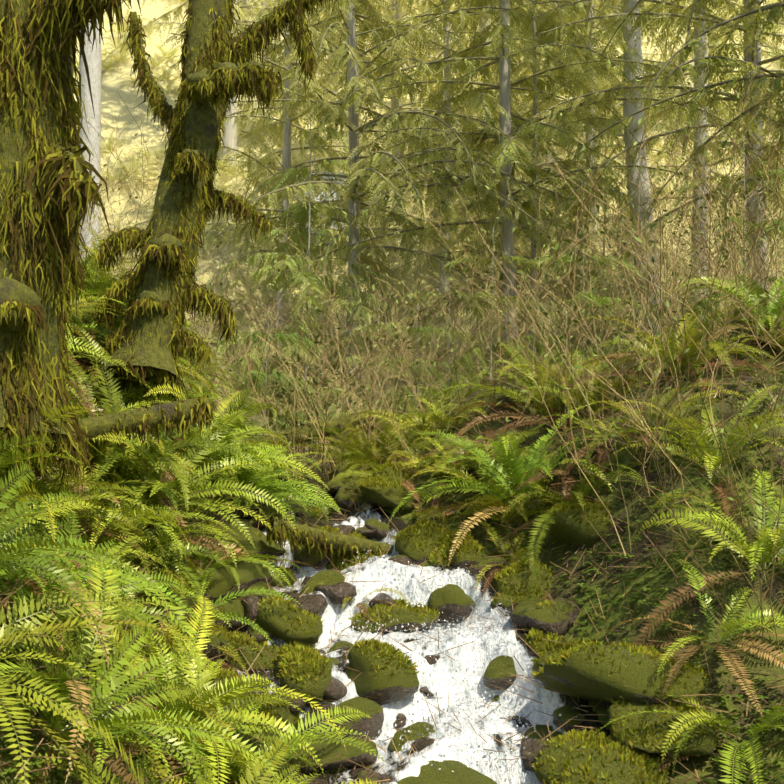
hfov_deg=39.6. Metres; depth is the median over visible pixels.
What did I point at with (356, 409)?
shrub
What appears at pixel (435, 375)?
shrub
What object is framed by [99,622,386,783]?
fern
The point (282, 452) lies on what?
rock
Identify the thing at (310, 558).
rock
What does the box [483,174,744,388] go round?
shrub
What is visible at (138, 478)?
fern
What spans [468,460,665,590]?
fern
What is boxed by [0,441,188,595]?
fern
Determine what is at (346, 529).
rock
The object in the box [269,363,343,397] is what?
fern
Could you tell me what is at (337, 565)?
rock
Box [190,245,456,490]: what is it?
shrub
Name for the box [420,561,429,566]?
rock
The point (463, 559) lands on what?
rock
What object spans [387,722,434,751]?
rock
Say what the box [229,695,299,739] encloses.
rock
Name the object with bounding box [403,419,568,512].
fern
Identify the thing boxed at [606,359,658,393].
fern
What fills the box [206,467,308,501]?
fern
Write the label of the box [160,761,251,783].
rock
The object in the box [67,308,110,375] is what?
fern
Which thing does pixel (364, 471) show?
fern
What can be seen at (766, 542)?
fern
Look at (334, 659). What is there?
rock
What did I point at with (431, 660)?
rock
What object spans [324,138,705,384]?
shrub
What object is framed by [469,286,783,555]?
shrub
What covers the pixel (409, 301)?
shrub
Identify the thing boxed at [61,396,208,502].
fern
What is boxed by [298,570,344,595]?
rock
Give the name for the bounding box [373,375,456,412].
fern
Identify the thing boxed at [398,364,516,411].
fern
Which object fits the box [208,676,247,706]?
rock
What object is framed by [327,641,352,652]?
rock
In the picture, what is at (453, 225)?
shrub
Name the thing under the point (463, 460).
fern
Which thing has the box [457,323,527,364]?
fern
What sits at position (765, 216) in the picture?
shrub
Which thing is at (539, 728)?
rock
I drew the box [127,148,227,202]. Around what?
shrub
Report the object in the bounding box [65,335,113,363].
fern
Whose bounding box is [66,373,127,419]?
fern
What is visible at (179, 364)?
fern
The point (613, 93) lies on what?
conifer
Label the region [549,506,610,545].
rock
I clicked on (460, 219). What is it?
fern
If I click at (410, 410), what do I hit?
fern
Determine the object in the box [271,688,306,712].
rock
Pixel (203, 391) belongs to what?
fern
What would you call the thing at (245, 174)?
fern
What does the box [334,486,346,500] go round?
rock
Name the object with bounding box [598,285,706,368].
shrub
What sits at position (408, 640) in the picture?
rock
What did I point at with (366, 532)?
rock
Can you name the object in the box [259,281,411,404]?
shrub
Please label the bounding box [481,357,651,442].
fern
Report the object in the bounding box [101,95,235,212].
shrub
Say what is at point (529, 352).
fern
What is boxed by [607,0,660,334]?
trunk
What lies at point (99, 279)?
shrub
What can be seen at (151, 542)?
fern
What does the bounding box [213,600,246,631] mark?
rock
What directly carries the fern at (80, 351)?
on the terrain ground at (116, 110)
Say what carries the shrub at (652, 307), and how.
on the terrain ground at (116, 110)
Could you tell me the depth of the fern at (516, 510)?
10.45 m
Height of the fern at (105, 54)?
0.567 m
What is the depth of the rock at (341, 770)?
7.40 m
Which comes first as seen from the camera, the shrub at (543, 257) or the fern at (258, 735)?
the fern at (258, 735)
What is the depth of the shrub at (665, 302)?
19.52 m
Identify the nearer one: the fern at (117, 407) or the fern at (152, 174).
the fern at (117, 407)
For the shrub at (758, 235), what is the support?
on the terrain ground at (116, 110)
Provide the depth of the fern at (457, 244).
32.76 m
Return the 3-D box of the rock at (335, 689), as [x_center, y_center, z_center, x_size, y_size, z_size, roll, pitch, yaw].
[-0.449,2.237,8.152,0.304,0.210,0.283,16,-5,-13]
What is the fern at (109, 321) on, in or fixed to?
on the terrain ground at (116, 110)
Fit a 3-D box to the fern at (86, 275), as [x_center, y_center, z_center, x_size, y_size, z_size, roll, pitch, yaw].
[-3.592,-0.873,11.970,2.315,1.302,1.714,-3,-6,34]
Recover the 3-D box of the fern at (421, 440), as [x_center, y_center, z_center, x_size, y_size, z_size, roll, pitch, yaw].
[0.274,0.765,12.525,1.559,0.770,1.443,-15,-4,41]
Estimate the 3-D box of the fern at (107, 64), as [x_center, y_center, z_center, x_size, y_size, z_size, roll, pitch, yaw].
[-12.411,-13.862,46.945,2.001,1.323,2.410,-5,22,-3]
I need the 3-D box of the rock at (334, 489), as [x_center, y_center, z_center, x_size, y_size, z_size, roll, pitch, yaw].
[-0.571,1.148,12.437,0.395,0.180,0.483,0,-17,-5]
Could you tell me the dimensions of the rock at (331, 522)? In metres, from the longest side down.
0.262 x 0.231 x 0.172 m
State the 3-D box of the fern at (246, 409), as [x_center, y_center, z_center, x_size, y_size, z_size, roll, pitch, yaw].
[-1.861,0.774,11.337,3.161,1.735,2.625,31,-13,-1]
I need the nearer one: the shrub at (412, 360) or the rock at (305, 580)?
the rock at (305, 580)
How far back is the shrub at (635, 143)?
13.38 m
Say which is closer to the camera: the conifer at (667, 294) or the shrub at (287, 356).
the shrub at (287, 356)
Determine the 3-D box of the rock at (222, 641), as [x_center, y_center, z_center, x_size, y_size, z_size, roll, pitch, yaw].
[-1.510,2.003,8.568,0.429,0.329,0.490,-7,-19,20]
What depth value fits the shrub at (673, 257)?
15.04 m
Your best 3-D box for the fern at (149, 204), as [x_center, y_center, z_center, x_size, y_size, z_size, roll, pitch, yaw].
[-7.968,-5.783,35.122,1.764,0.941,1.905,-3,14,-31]
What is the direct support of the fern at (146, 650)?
on the terrain ground at (116, 110)
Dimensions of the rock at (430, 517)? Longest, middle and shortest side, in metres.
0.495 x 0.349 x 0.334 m
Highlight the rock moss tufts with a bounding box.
[126,439,720,783]
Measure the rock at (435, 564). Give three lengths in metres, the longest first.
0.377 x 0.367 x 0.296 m
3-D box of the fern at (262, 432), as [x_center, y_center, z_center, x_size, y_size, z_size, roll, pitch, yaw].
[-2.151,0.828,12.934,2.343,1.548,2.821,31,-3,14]
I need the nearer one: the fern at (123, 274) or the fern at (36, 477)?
the fern at (36, 477)
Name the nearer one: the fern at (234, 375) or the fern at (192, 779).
the fern at (192, 779)
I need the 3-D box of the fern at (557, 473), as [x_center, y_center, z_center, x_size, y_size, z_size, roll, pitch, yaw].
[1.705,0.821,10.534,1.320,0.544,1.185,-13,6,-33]
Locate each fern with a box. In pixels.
[0,403,138,558]
[0,434,103,643]
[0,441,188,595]
[0,461,164,692]
[0,478,156,656]
[0,498,279,783]
[0,510,212,712]
[0,543,179,783]
[0,587,204,783]
[0,695,319,783]
[1,452,89,538]
[3,540,85,628]
[4,575,172,714]
[5,384,80,519]
[5,484,203,737]
[11,555,249,776]
[14,458,84,537]
[14,520,124,599]
[22,465,253,622]
[28,459,234,623]
[35,587,346,783]
[36,418,188,541]
[40,516,173,631]
[48,437,143,541]
[53,631,312,783]
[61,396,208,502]
[61,634,247,783]
[63,295,159,440]
[65,288,126,392]
[65,295,129,386]
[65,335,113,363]
[65,361,169,471]
[66,321,262,558]
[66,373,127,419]
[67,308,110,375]
[67,315,217,409]
[68,241,129,341]
[68,320,200,401]
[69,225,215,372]
[69,262,99,345]
[69,346,185,414]
[71,396,204,468]
[72,249,97,317]
[72,288,126,329]
[77,271,118,316]
[81,384,206,491]
[82,248,126,291]
[82,252,138,309]
[84,266,131,312]
[86,322,213,398]
[88,393,300,564]
[96,499,199,628]
[98,368,327,496]
[98,465,272,586]
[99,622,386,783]
[100,126,125,155]
[100,165,151,188]
[100,217,143,235]
[101,48,117,58]
[101,53,120,71]
[103,37,130,52]
[103,43,133,63]
[104,27,162,49]
[105,21,128,34]
[108,150,157,193]
[111,312,200,377]
[114,9,150,25]
[114,163,158,190]
[120,71,159,88]
[120,576,301,648]
[122,151,161,174]
[125,197,153,216]
[126,570,250,680]
[127,359,322,516]
[127,712,379,783]
[128,144,167,163]
[131,394,340,520]
[137,76,179,92]
[138,766,183,783]
[145,50,175,67]
[145,141,221,172]
[147,521,317,615]
[150,39,183,59]
[150,665,334,783]
[151,63,180,85]
[159,378,262,469]
[169,438,341,522]
[177,348,247,405]
[178,319,231,397]
[178,462,335,521]
[180,376,299,493]
[182,392,290,477]
[184,314,233,337]
[186,383,235,407]
[195,351,289,394]
[197,331,240,351]
[199,366,242,391]
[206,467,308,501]
[210,377,288,417]
[213,180,251,194]
[213,391,256,414]
[215,167,247,180]
[216,149,242,169]
[216,161,277,183]
[217,172,245,196]
[217,420,263,452]
[221,125,264,143]
[226,293,305,325]
[237,113,263,129]
[258,395,305,420]
[259,150,327,170]
[259,374,360,417]
[261,453,324,494]
[262,106,313,127]
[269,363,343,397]
[287,409,429,458]
[290,423,405,468]
[300,414,462,480]
[308,406,429,467]
[314,353,342,370]
[316,401,391,450]
[317,165,348,174]
[318,582,408,619]
[323,458,449,512]
[345,321,380,339]
[347,373,473,455]
[356,429,462,470]
[362,101,408,117]
[367,427,413,445]
[370,394,492,449]
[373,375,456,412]
[373,441,471,478]
[378,375,486,423]
[385,437,497,505]
[388,401,610,565]
[391,356,497,394]
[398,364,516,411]
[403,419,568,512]
[409,344,462,359]
[409,443,554,519]
[420,339,468,358]
[422,397,449,411]
[423,232,476,256]
[426,343,629,442]
[433,29,473,48]
[441,459,553,531]
[449,212,475,222]
[455,228,498,249]
[455,236,496,251]
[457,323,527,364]
[459,373,489,396]
[462,336,593,381]
[467,236,530,261]
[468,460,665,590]
[469,519,547,600]
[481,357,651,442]
[490,351,599,401]
[494,340,600,374]
[498,242,530,263]
[515,239,537,256]
[515,443,612,500]
[535,364,651,416]
[535,407,644,485]
[545,324,605,349]
[553,305,781,398]
[555,362,644,392]
[584,382,755,472]
[586,331,639,371]
[586,695,783,783]
[589,350,632,370]
[590,331,762,389]
[597,559,783,715]
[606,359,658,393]
[611,385,783,533]
[629,304,738,372]
[630,469,783,644]
[642,51,661,68]
[652,184,677,197]
[661,274,690,296]
[671,273,783,350]
[677,199,721,230]
[679,283,780,328]
[703,297,783,354]
[712,202,771,215]
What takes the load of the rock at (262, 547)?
on the terrain ground at (116, 110)
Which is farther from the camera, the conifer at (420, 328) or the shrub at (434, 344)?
the shrub at (434, 344)
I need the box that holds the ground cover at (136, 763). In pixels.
[0,289,783,783]
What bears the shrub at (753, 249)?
on the terrain ground at (116, 110)
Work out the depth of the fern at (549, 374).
13.06 m
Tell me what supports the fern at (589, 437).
on the terrain ground at (116, 110)
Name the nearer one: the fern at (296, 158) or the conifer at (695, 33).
the conifer at (695, 33)
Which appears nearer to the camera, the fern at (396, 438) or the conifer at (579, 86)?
the fern at (396, 438)
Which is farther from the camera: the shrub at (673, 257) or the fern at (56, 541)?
the shrub at (673, 257)
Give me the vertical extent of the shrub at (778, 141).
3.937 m
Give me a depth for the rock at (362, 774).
7.13 m
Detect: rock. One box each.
[126,574,188,616]
[137,545,194,581]
[144,649,203,685]
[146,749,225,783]
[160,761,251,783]
[174,576,200,610]
[185,626,220,662]
[197,561,272,602]
[204,524,226,542]
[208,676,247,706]
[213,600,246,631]
[215,626,230,651]
[217,491,261,519]
[221,638,277,672]
[223,525,286,560]
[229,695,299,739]
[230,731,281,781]
[237,444,285,468]
[237,581,279,599]
[241,595,261,626]
[248,622,276,642]
[249,504,294,528]
[255,600,322,645]
[269,572,295,586]
[269,649,325,670]
[270,474,292,482]
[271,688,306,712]
[273,646,331,706]
[279,738,377,774]
[287,593,298,598]
[288,778,328,783]
[291,594,327,616]
[292,508,310,516]
[293,529,335,566]
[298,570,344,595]
[301,576,310,585]
[301,703,334,740]
[313,556,330,568]
[314,751,349,773]
[315,581,356,603]
[318,504,336,514]
[321,655,335,666]
[323,676,346,701]
[324,521,340,525]
[324,697,383,740]
[325,482,347,495]
[325,534,373,570]
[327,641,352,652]
[328,461,351,481]
[328,470,359,489]
[330,511,342,517]
[330,657,338,663]
[333,525,354,534]
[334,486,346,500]
[335,493,366,510]
[345,484,361,492]
[346,642,418,705]
[347,478,360,485]
[348,459,401,472]
[348,768,369,780]
[351,603,439,633]
[355,527,374,539]
[356,770,389,782]
[359,480,429,511]
[364,518,389,539]
[365,777,395,783]
[369,593,394,608]
[373,465,410,487]
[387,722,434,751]
[388,556,411,565]
[393,713,405,727]
[395,526,438,563]
[397,776,423,783]
[401,652,439,664]
[404,638,419,642]
[407,737,434,754]
[413,510,446,526]
[418,760,496,783]
[419,686,433,696]
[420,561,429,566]
[428,548,452,567]
[428,584,474,623]
[452,544,482,568]
[472,555,507,576]
[483,655,516,689]
[490,595,516,608]
[492,695,499,701]
[493,561,552,603]
[508,716,531,727]
[510,597,580,637]
[520,738,547,771]
[524,724,562,739]
[528,633,559,650]
[531,645,711,706]
[532,734,667,783]
[533,639,573,671]
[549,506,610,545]
[552,705,584,732]
[606,701,716,755]
[646,752,672,763]
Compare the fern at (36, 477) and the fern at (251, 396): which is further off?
the fern at (251, 396)
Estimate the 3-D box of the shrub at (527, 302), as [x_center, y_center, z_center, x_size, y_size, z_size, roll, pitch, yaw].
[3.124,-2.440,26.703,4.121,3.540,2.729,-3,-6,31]
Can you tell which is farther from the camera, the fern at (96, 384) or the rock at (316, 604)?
the fern at (96, 384)
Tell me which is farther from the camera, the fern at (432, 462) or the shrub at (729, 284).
the shrub at (729, 284)
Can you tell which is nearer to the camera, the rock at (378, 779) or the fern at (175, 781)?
the fern at (175, 781)
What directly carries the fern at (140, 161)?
on the terrain ground at (116, 110)
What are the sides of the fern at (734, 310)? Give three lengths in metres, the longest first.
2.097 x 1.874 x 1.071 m
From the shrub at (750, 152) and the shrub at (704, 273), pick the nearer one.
the shrub at (750, 152)
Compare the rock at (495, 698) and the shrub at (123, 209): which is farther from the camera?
the shrub at (123, 209)
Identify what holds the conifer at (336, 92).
on the terrain ground at (116, 110)
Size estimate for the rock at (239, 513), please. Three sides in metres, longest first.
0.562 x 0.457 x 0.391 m
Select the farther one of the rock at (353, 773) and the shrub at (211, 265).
the shrub at (211, 265)
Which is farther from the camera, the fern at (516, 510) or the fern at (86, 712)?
the fern at (516, 510)
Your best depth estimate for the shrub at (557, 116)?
13.30 m
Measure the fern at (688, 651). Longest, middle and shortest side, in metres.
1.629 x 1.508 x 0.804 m
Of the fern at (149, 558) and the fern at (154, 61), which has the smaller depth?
the fern at (149, 558)
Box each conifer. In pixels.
[101,0,348,167]
[129,0,457,329]
[133,0,553,401]
[201,112,417,440]
[217,311,334,468]
[243,0,409,93]
[264,0,484,201]
[270,0,734,377]
[306,303,430,453]
[325,0,594,293]
[356,308,464,441]
[376,0,648,363]
[380,0,575,49]
[394,283,514,408]
[414,0,743,239]
[440,0,675,166]
[440,227,570,406]
[507,0,783,294]
[519,102,689,359]
[521,0,783,364]
[523,226,660,382]
[529,0,783,329]
[568,264,679,361]
[600,253,723,362]
[607,0,783,81]
[673,136,783,348]
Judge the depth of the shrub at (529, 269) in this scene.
27.33 m
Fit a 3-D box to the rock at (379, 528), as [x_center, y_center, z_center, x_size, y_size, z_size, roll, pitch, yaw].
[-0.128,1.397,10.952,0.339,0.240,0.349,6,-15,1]
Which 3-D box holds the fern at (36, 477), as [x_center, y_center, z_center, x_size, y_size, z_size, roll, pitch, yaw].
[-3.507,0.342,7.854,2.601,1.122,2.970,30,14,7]
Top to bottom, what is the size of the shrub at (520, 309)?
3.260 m
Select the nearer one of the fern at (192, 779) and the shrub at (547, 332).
the fern at (192, 779)
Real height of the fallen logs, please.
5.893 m
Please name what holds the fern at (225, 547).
on the terrain ground at (116, 110)
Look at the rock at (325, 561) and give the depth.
10.39 m
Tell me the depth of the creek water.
8.51 m
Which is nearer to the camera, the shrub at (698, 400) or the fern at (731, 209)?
the shrub at (698, 400)
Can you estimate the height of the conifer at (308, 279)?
8.098 m
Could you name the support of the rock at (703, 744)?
on the terrain ground at (116, 110)
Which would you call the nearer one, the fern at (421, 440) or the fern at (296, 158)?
the fern at (421, 440)
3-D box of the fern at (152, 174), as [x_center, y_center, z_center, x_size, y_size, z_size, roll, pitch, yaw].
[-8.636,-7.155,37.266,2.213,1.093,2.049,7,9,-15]
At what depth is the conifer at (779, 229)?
14.06 m
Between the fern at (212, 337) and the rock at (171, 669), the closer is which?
the rock at (171, 669)
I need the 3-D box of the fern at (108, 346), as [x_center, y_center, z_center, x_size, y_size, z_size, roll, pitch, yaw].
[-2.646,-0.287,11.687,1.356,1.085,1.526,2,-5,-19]
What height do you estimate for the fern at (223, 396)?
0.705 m
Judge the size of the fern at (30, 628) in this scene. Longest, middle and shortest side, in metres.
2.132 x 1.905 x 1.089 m
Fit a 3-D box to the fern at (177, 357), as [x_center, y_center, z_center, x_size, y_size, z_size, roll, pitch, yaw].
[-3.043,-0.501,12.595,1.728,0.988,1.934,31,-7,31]
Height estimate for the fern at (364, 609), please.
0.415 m
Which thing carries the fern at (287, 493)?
on the terrain ground at (116, 110)
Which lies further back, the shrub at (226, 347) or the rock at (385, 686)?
the shrub at (226, 347)
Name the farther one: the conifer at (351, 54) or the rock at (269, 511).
the conifer at (351, 54)
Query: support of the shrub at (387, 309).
on the terrain ground at (116, 110)
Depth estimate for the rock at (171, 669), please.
7.67 m
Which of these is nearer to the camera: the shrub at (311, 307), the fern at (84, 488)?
the fern at (84, 488)
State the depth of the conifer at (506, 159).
24.24 m
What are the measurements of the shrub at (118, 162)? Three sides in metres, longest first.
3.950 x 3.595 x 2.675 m
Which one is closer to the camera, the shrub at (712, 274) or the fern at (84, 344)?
the fern at (84, 344)
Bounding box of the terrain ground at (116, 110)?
[0,0,783,783]
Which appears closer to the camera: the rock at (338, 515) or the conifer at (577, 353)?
the rock at (338, 515)
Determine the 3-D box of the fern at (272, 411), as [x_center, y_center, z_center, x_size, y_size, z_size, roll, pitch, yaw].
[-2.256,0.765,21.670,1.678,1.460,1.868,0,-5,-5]
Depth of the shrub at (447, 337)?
14.78 m
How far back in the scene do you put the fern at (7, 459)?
6.50 m
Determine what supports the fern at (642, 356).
on the terrain ground at (116, 110)
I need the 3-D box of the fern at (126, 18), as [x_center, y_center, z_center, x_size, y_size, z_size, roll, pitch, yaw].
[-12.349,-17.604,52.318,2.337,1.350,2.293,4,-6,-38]
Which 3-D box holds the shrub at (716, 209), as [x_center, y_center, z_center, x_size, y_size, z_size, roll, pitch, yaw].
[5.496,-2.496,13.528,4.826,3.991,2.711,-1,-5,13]
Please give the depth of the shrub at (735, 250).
17.66 m
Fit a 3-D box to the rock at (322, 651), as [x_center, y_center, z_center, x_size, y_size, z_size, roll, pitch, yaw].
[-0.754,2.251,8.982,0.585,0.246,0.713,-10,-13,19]
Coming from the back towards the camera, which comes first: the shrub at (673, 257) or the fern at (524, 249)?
the fern at (524, 249)
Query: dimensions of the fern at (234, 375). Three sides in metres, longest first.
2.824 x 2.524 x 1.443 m
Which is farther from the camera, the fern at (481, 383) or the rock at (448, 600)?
the fern at (481, 383)
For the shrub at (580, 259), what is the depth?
10.30 m
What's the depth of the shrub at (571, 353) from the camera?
11.32 m
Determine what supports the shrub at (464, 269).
on the terrain ground at (116, 110)
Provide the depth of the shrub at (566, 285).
23.55 m
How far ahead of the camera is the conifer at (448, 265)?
14.91 m
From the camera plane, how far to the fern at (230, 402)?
19.47 m
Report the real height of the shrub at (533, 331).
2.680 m
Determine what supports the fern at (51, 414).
on the terrain ground at (116, 110)
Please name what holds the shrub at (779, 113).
on the terrain ground at (116, 110)
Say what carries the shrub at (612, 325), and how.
on the terrain ground at (116, 110)
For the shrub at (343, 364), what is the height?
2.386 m
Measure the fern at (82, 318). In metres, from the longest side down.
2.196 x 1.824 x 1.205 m
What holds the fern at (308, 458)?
on the terrain ground at (116, 110)
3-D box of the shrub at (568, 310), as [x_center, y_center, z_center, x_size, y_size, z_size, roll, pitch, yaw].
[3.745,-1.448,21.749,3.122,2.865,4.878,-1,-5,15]
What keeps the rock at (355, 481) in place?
on the terrain ground at (116, 110)
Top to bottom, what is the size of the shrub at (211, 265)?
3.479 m
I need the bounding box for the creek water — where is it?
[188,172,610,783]
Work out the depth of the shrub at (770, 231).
14.02 m
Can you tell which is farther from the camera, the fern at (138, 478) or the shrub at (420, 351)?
the shrub at (420, 351)
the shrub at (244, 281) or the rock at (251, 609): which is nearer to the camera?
the rock at (251, 609)
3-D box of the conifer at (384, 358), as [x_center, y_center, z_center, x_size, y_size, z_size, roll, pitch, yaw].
[-0.116,0.209,19.683,3.011,3.900,2.298,3,-6,-28]
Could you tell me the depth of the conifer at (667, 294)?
22.29 m
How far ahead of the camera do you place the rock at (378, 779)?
7.02 m
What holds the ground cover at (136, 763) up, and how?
on the terrain ground at (116, 110)
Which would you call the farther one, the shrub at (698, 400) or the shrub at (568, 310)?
the shrub at (568, 310)
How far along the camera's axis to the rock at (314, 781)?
7.07 m
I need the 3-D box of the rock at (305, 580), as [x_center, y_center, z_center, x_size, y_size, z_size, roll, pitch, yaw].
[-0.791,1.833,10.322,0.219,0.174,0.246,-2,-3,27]
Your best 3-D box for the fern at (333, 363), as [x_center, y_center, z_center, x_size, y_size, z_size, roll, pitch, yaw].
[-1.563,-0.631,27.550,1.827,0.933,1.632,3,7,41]
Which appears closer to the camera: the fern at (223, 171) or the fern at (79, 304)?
the fern at (79, 304)
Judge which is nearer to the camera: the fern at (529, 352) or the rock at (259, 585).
the rock at (259, 585)
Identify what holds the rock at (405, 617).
on the terrain ground at (116, 110)
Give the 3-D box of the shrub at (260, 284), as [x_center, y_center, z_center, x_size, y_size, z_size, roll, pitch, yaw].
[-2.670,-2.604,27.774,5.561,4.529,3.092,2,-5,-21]
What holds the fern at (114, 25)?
on the terrain ground at (116, 110)
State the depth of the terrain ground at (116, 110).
10.08 m
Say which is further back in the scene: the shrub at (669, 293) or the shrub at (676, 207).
the shrub at (676, 207)
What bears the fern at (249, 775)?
on the terrain ground at (116, 110)
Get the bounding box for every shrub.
[76,85,213,273]
[78,116,214,286]
[79,133,165,273]
[80,81,155,268]
[80,164,148,259]
[100,125,161,202]
[100,126,139,175]
[100,137,159,232]
[100,142,126,196]
[100,142,148,223]
[100,174,131,226]
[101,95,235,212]
[101,128,162,202]
[101,195,204,272]
[108,107,302,258]
[116,228,242,288]
[119,224,285,343]
[124,270,298,412]
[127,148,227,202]
[137,222,387,476]
[151,144,234,185]
[181,138,468,466]
[185,243,317,400]
[185,253,321,404]
[188,303,270,381]
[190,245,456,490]
[190,374,314,439]
[191,354,340,461]
[193,246,297,330]
[198,222,316,414]
[199,220,363,368]
[199,311,447,467]
[205,229,402,359]
[211,345,296,391]
[212,281,325,394]
[213,130,306,226]
[215,165,243,195]
[216,262,403,456]
[224,234,445,360]
[226,289,457,472]
[227,246,340,366]
[232,287,451,471]
[238,380,347,464]
[243,102,610,449]
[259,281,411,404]
[261,225,398,372]
[267,402,375,497]
[269,283,472,471]
[280,309,435,410]
[289,312,477,460]
[296,392,388,471]
[308,232,512,423]
[312,105,628,433]
[320,251,460,399]
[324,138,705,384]
[324,238,493,363]
[328,267,513,413]
[336,181,433,288]
[341,278,479,443]
[360,277,544,397]
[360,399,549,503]
[361,210,490,369]
[379,267,519,413]
[382,292,488,387]
[383,260,568,410]
[387,145,783,482]
[387,342,479,412]
[410,344,514,383]
[420,190,465,256]
[421,255,585,375]
[432,234,623,365]
[444,192,713,430]
[445,243,597,356]
[447,280,523,362]
[458,237,561,340]
[460,242,624,381]
[461,53,783,389]
[461,246,622,379]
[468,286,629,373]
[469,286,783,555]
[470,87,783,376]
[471,154,731,358]
[476,198,631,353]
[479,238,572,331]
[481,154,761,371]
[483,131,670,271]
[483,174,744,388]
[502,264,736,430]
[510,109,783,381]
[517,0,783,432]
[518,225,631,374]
[527,112,783,331]
[527,170,783,346]
[541,226,783,653]
[547,326,654,375]
[558,161,758,370]
[564,210,761,347]
[564,281,680,367]
[566,298,692,366]
[572,287,671,366]
[573,79,783,533]
[586,160,750,340]
[590,274,726,343]
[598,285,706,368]
[606,155,783,324]
[606,252,783,371]
[610,278,724,336]
[615,151,669,211]
[617,200,781,326]
[619,45,778,321]
[623,184,783,306]
[627,86,783,298]
[631,170,779,312]
[646,94,783,320]
[651,69,783,343]
[651,160,737,275]
[653,230,783,318]
[654,233,779,313]
[657,219,781,309]
[663,235,783,320]
[666,196,783,349]
[673,166,783,314]
[675,211,774,310]
[679,212,783,301]
[691,192,783,303]
[713,144,783,293]
[714,160,783,289]
[721,126,770,209]
[735,240,783,307]
[748,106,783,192]
[751,187,783,294]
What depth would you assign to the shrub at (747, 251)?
10.92 m
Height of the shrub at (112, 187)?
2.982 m
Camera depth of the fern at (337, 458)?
14.96 m
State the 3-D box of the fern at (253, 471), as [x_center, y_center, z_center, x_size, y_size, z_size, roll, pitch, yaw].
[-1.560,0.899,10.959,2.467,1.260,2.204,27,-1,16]
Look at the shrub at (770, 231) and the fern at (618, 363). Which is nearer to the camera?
the shrub at (770, 231)
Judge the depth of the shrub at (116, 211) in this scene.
25.17 m
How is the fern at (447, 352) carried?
on the terrain ground at (116, 110)
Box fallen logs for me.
[24,265,523,562]
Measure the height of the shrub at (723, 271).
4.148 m
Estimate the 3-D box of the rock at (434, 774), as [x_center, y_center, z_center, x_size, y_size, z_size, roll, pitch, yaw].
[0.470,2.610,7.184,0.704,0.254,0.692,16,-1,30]
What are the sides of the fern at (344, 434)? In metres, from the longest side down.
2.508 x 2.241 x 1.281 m
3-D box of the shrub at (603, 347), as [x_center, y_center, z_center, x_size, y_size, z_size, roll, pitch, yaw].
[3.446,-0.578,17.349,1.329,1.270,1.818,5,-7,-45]
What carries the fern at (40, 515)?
on the terrain ground at (116, 110)
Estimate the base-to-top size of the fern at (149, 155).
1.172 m
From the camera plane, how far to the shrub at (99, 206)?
17.83 m
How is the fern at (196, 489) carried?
on the terrain ground at (116, 110)
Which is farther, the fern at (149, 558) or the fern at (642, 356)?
the fern at (642, 356)
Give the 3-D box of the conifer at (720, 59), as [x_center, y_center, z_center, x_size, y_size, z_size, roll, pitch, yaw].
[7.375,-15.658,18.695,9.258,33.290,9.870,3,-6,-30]
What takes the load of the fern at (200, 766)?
on the terrain ground at (116, 110)
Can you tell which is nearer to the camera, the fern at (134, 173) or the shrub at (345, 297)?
the shrub at (345, 297)
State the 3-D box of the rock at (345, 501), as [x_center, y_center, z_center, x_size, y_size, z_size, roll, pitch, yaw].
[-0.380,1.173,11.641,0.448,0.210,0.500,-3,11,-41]
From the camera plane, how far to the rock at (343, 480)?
12.42 m
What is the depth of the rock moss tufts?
8.22 m
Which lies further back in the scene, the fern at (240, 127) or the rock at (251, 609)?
the fern at (240, 127)
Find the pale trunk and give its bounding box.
[78,20,100,275]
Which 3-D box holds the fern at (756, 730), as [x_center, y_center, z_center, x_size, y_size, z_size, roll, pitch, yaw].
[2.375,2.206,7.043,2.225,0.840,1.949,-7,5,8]
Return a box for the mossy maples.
[0,0,340,509]
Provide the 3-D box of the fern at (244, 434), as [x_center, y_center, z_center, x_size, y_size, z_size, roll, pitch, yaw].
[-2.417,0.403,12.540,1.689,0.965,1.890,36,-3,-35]
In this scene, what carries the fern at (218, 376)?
on the terrain ground at (116, 110)
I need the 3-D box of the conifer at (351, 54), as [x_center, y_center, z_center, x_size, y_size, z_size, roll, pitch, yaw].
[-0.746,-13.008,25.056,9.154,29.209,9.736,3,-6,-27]
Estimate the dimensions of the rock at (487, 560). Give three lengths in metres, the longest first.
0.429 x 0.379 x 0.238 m
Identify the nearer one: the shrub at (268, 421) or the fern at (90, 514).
the fern at (90, 514)
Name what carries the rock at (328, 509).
on the terrain ground at (116, 110)
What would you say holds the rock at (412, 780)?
on the terrain ground at (116, 110)
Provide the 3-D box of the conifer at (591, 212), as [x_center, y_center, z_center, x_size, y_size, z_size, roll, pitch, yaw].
[5.096,-3.437,26.523,4.925,7.288,4.769,1,-5,-9]
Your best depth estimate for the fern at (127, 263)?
14.13 m
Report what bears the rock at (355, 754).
on the terrain ground at (116, 110)
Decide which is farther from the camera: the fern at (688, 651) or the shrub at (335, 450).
the shrub at (335, 450)
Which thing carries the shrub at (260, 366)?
on the terrain ground at (116, 110)
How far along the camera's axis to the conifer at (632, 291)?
19.30 m
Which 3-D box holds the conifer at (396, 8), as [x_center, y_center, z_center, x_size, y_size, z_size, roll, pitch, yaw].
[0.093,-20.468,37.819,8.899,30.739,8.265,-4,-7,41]
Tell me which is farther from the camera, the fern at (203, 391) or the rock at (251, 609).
the fern at (203, 391)
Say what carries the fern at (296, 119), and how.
on the terrain ground at (116, 110)
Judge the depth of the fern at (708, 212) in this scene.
33.89 m
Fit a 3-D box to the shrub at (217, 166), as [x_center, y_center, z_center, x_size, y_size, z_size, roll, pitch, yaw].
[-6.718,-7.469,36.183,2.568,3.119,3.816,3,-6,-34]
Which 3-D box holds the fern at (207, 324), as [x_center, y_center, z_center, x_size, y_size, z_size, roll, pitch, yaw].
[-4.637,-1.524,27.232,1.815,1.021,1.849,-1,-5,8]
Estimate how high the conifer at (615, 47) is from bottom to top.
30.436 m

